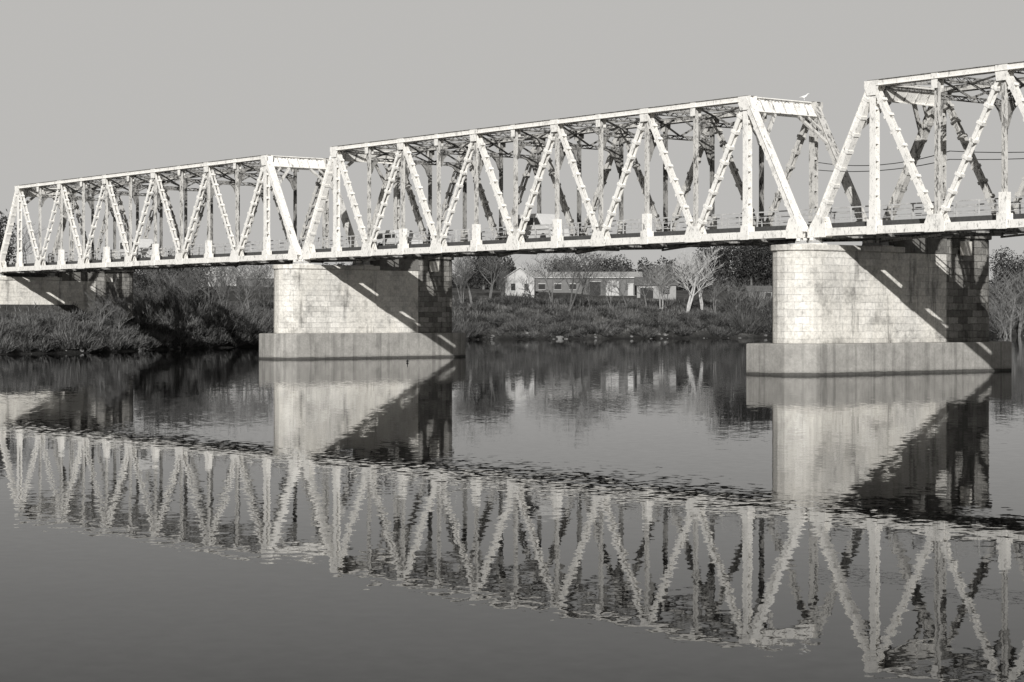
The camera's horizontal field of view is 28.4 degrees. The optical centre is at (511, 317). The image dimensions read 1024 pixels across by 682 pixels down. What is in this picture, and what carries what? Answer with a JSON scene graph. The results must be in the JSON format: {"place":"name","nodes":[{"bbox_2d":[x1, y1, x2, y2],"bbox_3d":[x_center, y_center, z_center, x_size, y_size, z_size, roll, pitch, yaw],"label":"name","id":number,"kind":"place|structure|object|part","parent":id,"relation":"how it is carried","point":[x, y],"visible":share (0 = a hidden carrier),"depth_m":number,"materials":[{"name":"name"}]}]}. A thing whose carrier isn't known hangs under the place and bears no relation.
{"place":"outdoors","nodes":[
{"label":"outdoors","id":0,"kind":"place"},
{"bbox_2d":[0,336,1023,681],"bbox_3d":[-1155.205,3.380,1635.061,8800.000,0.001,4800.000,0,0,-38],"label":"river water","id":1,"kind":"structure","parent":0,"point":[612,510],"depth_m":34.10,"materials":[{"name":"grey liquid"}]},
{"bbox_2d":[0,263,1023,353],"bbox_3d":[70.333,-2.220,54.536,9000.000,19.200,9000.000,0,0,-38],"label":"ground","id":2,"kind":"structure","parent":0,"point":[479,294],"depth_m":330.50,"materials":[{"name":"grey plant"}]},
{"bbox_2d":[0,209,22,265],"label":"evergreen tree","id":3,"kind":"object","parent":2,"relation":"on","point":[10,250],"visible":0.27,"depth_m":261.56,"materials":[{"name":"grey plant"}]},
{"bbox_2d":[1,224,45,262],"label":"bare tree","id":4,"kind":"object","parent":2,"relation":"on","point":[24,248],"visible":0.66,"depth_m":229.22,"materials":[{"name":"grey plant"}]},
{"bbox_2d":[0,270,134,320],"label":"stone bridge pier","id":5,"kind":"structure","parent":2,"relation":"on","point":[70,288],"depth_m":219.33,"materials":[{"name":"concrete"}]},
{"bbox_2d":[84,289,118,328],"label":"bare tree","id":6,"kind":"object","parent":2,"relation":"on","point":[99,307],"visible":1,"depth_m":205.10,"materials":[{"name":"grey plant"}]},
{"bbox_2d":[100,277,127,319],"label":"bare tree","id":7,"kind":"object","parent":2,"relation":"on","point":[111,291],"visible":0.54,"depth_m":215.00,"materials":[{"name":"grey plant"}]},
{"bbox_2d":[105,292,136,330],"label":"bare tree","id":8,"kind":"object","parent":2,"relation":"on","point":[119,312],"visible":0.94,"depth_m":207.84,"materials":[{"name":"grey plant"}]},
{"bbox_2d":[116,283,160,330],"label":"bare tree","id":9,"kind":"object","parent":2,"relation":"on","point":[138,312],"visible":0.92,"depth_m":214.31,"materials":[{"name":"grey plant"}]},
{"bbox_2d":[133,269,156,300],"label":"bare tree","id":10,"kind":"object","parent":2,"relation":"on","point":[155,271],"visible":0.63,"depth_m":236.14,"materials":[{"name":"grey plant"}]},
{"bbox_2d":[143,269,176,298],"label":"bare tree","id":11,"kind":"object","parent":2,"relation":"on","point":[158,280],"visible":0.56,"depth_m":262.45,"materials":[{"name":"grey plant"}]},
{"bbox_2d":[133,251,203,302],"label":"evergreen tree","id":12,"kind":"object","parent":2,"relation":"on","point":[159,271],"visible":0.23,"depth_m":298.40,"materials":[{"name":"grey plant"}]},
{"bbox_2d":[156,269,182,300],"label":"bare tree","id":13,"kind":"object","parent":2,"relation":"on","point":[171,278],"visible":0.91,"depth_m":234.67,"materials":[{"name":"grey plant"}]},
{"bbox_2d":[164,268,201,298],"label":"bare tree","id":14,"kind":"object","parent":2,"relation":"on","point":[189,283],"visible":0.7,"depth_m":250.55,"materials":[{"name":"grey plant"}]},
{"bbox_2d":[162,248,222,301],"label":"evergreen tree","id":15,"kind":"object","parent":2,"relation":"on","point":[205,290],"visible":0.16,"depth_m":309.35,"materials":[{"name":"grey plant"}]},
{"bbox_2d":[173,267,213,299],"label":"bare tree","id":16,"kind":"object","parent":2,"relation":"on","point":[204,274],"visible":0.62,"depth_m":261.74,"materials":[{"name":"grey plant"}]},
{"bbox_2d":[185,249,229,305],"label":"bare tree","id":17,"kind":"object","parent":2,"relation":"on","point":[211,268],"visible":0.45,"depth_m":290.69,"materials":[{"name":"grey plant"}]},
{"bbox_2d":[198,267,240,285],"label":"white cottage","id":18,"kind":"structure","parent":2,"relation":"on","point":[238,278],"depth_m":416.49,"materials":[{"name":"white paint"}]},
{"bbox_2d":[205,266,236,302],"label":"bare tree","id":19,"kind":"object","parent":2,"relation":"on","point":[228,288],"visible":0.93,"depth_m":267.44,"materials":[{"name":"grey plant"}]},
{"bbox_2d":[219,265,267,310],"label":"bare tree","id":20,"kind":"object","parent":2,"relation":"on","point":[241,283],"visible":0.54,"depth_m":274.73,"materials":[{"name":"grey plant"}]},
{"bbox_2d":[231,265,262,308],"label":"bare tree","id":21,"kind":"object","parent":2,"relation":"on","point":[238,292],"visible":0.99,"depth_m":262.90,"materials":[{"name":"grey plant"}]},
{"bbox_2d":[227,269,273,286],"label":"grey cottage","id":22,"kind":"structure","parent":2,"relation":"on","point":[272,275],"depth_m":421.88,"materials":[{"name":"paint"}]},
{"bbox_2d":[245,264,273,309],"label":"bare tree","id":23,"kind":"object","parent":2,"relation":"on","point":[270,286],"visible":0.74,"depth_m":284.93,"materials":[{"name":"grey plant"}]},
{"bbox_2d":[259,257,465,358],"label":"stone bridge pier","id":24,"kind":"structure","parent":2,"relation":"on","point":[398,308],"depth_m":169.25,"materials":[{"name":"concrete"}]},
{"bbox_2d":[0,61,1023,276],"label":"steel truss bridge","id":25,"kind":"structure","parent":24,"relation":"on","point":[750,112],"depth_m":142.53,"materials":[{"name":"metal"}]},
{"bbox_2d":[119,239,159,258],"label":"white van","id":26,"kind":"object","parent":25,"relation":"on","point":[145,243],"visible":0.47,"depth_m":194.90,"materials":[{"name":"paint"}]},
{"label":"windows","id":27,"kind":"part","parent":26,"relation":"part of","materials":[{"name":"black glass"}]},
{"bbox_2d":[375,230,422,245],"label":"white car","id":28,"kind":"object","parent":25,"relation":"on","point":[412,236],"visible":0.33,"depth_m":161.96,"materials":[{"name":"paint"}]},
{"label":"windows","id":29,"kind":"part","parent":28,"relation":"part of","materials":[{"name":"black glass"}]},
{"bbox_2d":[511,213,568,237],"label":"white van","id":30,"kind":"object","parent":25,"relation":"on","point":[537,219],"visible":0.48,"depth_m":145.84,"materials":[{"name":"paint"}]},
{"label":"windows","id":31,"kind":"part","parent":30,"relation":"part of","materials":[{"name":"black glass"}]},
{"bbox_2d":[447,234,473,302],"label":"bare tree","id":32,"kind":"object","parent":2,"relation":"on","point":[470,296],"visible":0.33,"depth_m":338.47,"materials":[{"name":"grey plant"}]},
{"bbox_2d":[452,256,476,305],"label":"bare tree","id":33,"kind":"object","parent":2,"relation":"on","point":[465,274],"visible":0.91,"depth_m":334.56,"materials":[{"name":"grey plant"}]},
{"bbox_2d":[463,256,504,288],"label":"evergreen tree","id":34,"kind":"object","parent":2,"relation":"on","point":[482,279],"visible":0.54,"depth_m":379.13,"materials":[{"name":"grey plant"}]},
{"bbox_2d":[465,235,520,298],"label":"bare tree","id":35,"kind":"object","parent":2,"relation":"on","point":[489,273],"visible":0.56,"depth_m":350.69,"materials":[{"name":"grey plant"}]},
{"bbox_2d":[486,256,515,288],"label":"evergreen tree","id":36,"kind":"object","parent":2,"relation":"on","point":[511,269],"visible":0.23,"depth_m":398.80,"materials":[{"name":"grey plant"}]},
{"bbox_2d":[494,266,513,297],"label":"bare tree","id":37,"kind":"object","parent":2,"relation":"on","point":[502,282],"visible":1,"depth_m":343.43,"materials":[{"name":"grey plant"}]},
{"bbox_2d":[0,284,1023,352],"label":"dry bank brush","id":38,"kind":"object","parent":2,"relation":"on","point":[189,313],"visible":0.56,"depth_m":236.01,"materials":[{"name":"grey plant"}]},
{"bbox_2d":[12,255,1023,298],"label":"distant treeline","id":39,"kind":"object","parent":2,"relation":"on","point":[473,286],"visible":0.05,"depth_m":448.22,"materials":[{"name":"grey plant"}]},
{"bbox_2d":[505,278,535,296],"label":"walls","id":40,"kind":"structure","parent":2,"relation":"on","point":[518,286],"depth_m":364.01,"materials":[{"name":"white paint"}]},
{"bbox_2d":[510,283,528,290],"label":"windows and doors","id":41,"kind":"structure","parent":40,"relation":"attached to","point":[513,287],"depth_m":363.96,"materials":[{"name":"grey glass"}]},
{"bbox_2d":[507,268,532,277],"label":"gable wall","id":42,"kind":"structure","parent":40,"relation":"on","point":[520,273],"depth_m":363.99,"materials":[{"name":"white paint"}]},
{"bbox_2d":[504,267,536,278],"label":"roof","id":43,"kind":"structure","parent":40,"relation":"on","point":[517,269],"depth_m":363.62,"materials":[{"name":"metal"}]},
{"bbox_2d":[29,332,1023,353],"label":"shore rocks","id":44,"kind":"object","parent":2,"relation":"on","point":[561,337],"visible":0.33,"depth_m":322.04,"materials":[{"name":"grey stone"}]},
{"bbox_2d":[517,259,541,303],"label":"bare tree","id":45,"kind":"object","parent":2,"relation":"on","point":[532,269],"visible":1,"depth_m":344.58,"materials":[{"name":"grey plant"}]},
{"bbox_2d":[532,253,573,301],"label":"bare tree","id":46,"kind":"object","parent":2,"relation":"on","point":[546,279],"visible":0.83,"depth_m":351.10,"materials":[{"name":"grey plant"}]},
{"bbox_2d":[542,255,585,271],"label":"evergreen tree","id":47,"kind":"object","parent":2,"relation":"on","point":[571,266],"visible":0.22,"depth_m":427.81,"materials":[{"name":"grey plant"}]},
{"bbox_2d":[553,251,605,311],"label":"bare tree","id":48,"kind":"object","parent":2,"relation":"on","point":[575,277],"visible":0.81,"depth_m":336.04,"materials":[{"name":"grey plant"}]},
{"bbox_2d":[528,272,642,295],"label":"long low warehouse","id":49,"kind":"structure","parent":2,"relation":"on","point":[562,286],"depth_m":379.03,"materials":[{"name":"grey paint"}]},
{"bbox_2d":[538,281,633,295],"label":"windows and doors","id":50,"kind":"structure","parent":49,"relation":"in","point":[542,285],"depth_m":378.88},
{"bbox_2d":[577,272,598,311],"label":"bare tree","id":51,"kind":"object","parent":2,"relation":"on","point":[585,287],"visible":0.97,"depth_m":338.33,"materials":[{"name":"grey plant"}]},
{"bbox_2d":[576,251,612,306],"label":"bare tree","id":52,"kind":"object","parent":2,"relation":"on","point":[580,303],"visible":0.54,"depth_m":343.08,"materials":[{"name":"grey plant"}]},
{"bbox_2d":[581,253,630,271],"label":"evergreen tree","id":53,"kind":"object","parent":2,"relation":"on","point":[614,261],"visible":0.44,"depth_m":428.02,"materials":[{"name":"grey plant"}]},
{"bbox_2d":[595,268,624,308],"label":"bare tree","id":54,"kind":"object","parent":2,"relation":"on","point":[605,282],"visible":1,"depth_m":345.10,"materials":[{"name":"grey plant"}]},
{"bbox_2d":[599,263,631,306],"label":"bare tree","id":55,"kind":"object","parent":2,"relation":"on","point":[626,285],"visible":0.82,"depth_m":349.36,"materials":[{"name":"grey plant"}]},
{"bbox_2d":[634,263,653,305],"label":"bare tree","id":56,"kind":"object","parent":2,"relation":"on","point":[643,288],"visible":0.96,"depth_m":348.72,"materials":[{"name":"grey plant"}]},
{"bbox_2d":[634,277,677,299],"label":"garage annex","id":57,"kind":"object","parent":2,"relation":"on","point":[671,294],"visible":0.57,"depth_m":374.00,"materials":[{"name":"grey"}]},
{"bbox_2d":[640,287,669,297],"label":"windows and doors","id":58,"kind":"structure","parent":57,"relation":"in","point":[650,294],"depth_m":374.01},
{"bbox_2d":[638,261,676,311],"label":"pale bare tree","id":59,"kind":"object","parent":2,"relation":"on","point":[659,288],"visible":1,"depth_m":346.38,"materials":[{"name":"grey plant"}]},
{"bbox_2d":[652,257,677,307],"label":"bare tree","id":60,"kind":"object","parent":2,"relation":"on","point":[667,278],"visible":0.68,"depth_m":351.76,"materials":[{"name":"grey plant"}]},
{"bbox_2d":[668,246,723,311],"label":"pale bare tree","id":61,"kind":"object","parent":2,"relation":"on","point":[679,269],"visible":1,"depth_m":348.28,"materials":[{"name":"grey plant"}]},
{"bbox_2d":[677,252,714,309],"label":"pale bare tree","id":62,"kind":"object","parent":2,"relation":"on","point":[700,294],"visible":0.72,"depth_m":352.01,"materials":[{"name":"grey plant"}]},
{"bbox_2d":[691,247,727,288],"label":"evergreen tree","id":63,"kind":"object","parent":2,"relation":"on","point":[702,256],"visible":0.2,"depth_m":439.28,"materials":[{"name":"grey plant"}]},
{"bbox_2d":[698,269,728,312],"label":"bare tree","id":64,"kind":"object","parent":2,"relation":"on","point":[714,289],"visible":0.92,"depth_m":350.79,"materials":[{"name":"grey plant"}]},
{"bbox_2d":[698,246,758,290],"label":"evergreen tree","id":65,"kind":"object","parent":2,"relation":"on","point":[725,256],"visible":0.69,"depth_m":423.20,"materials":[{"name":"grey plant"}]},
{"bbox_2d":[723,276,752,309],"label":"bare tree","id":66,"kind":"object","parent":2,"relation":"on","point":[740,290],"visible":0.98,"depth_m":346.79,"materials":[{"name":"grey plant"}]},
{"bbox_2d":[729,244,771,286],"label":"evergreen tree","id":67,"kind":"object","parent":2,"relation":"on","point":[753,257],"visible":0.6,"depth_m":428.08,"materials":[{"name":"black plant"}]},
{"bbox_2d":[745,286,771,299],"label":"roadside shed","id":68,"kind":"structure","parent":2,"relation":"on","point":[768,293],"depth_m":383.05,"materials":[{"name":"grey"}]},
{"bbox_2d":[747,283,769,311],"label":"bare tree","id":69,"kind":"object","parent":2,"relation":"on","point":[753,289],"visible":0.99,"depth_m":345.48,"materials":[{"name":"grey plant"}]},
{"bbox_2d":[747,243,792,285],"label":"evergreen tree","id":70,"kind":"object","parent":2,"relation":"on","point":[769,275],"visible":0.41,"depth_m":429.94,"materials":[{"name":"black plant"}]},
{"bbox_2d":[746,236,1011,375],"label":"stone bridge pier","id":71,"kind":"structure","parent":2,"relation":"on","point":[919,305],"depth_m":123.21,"materials":[{"name":"stone"}]},
{"bbox_2d":[989,247,1023,299],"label":"evergreen tree","id":72,"kind":"object","parent":2,"relation":"on","point":[1001,264],"visible":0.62,"depth_m":409.49,"materials":[{"name":"grey plant"}]},
{"bbox_2d":[989,266,1023,335],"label":"bare tree","id":73,"kind":"object","parent":2,"relation":"on","point":[996,287],"visible":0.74,"depth_m":372.41,"materials":[{"name":"grey plant"}]},
{"bbox_2d":[989,294,1023,336],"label":"bare tree","id":74,"kind":"object","parent":2,"relation":"on","point":[1001,317],"visible":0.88,"depth_m":360.89,"materials":[{"name":"grey plant"}]},
{"bbox_2d":[997,264,1023,335],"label":"bare tree","id":75,"kind":"object","parent":2,"relation":"on","point":[1019,302],"visible":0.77,"depth_m":379.69,"materials":[{"name":"grey plant"}]},
{"bbox_2d":[0,0,1023,286],"label":"sky","id":76,"kind":"structure","parent":0,"point":[88,87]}
]}

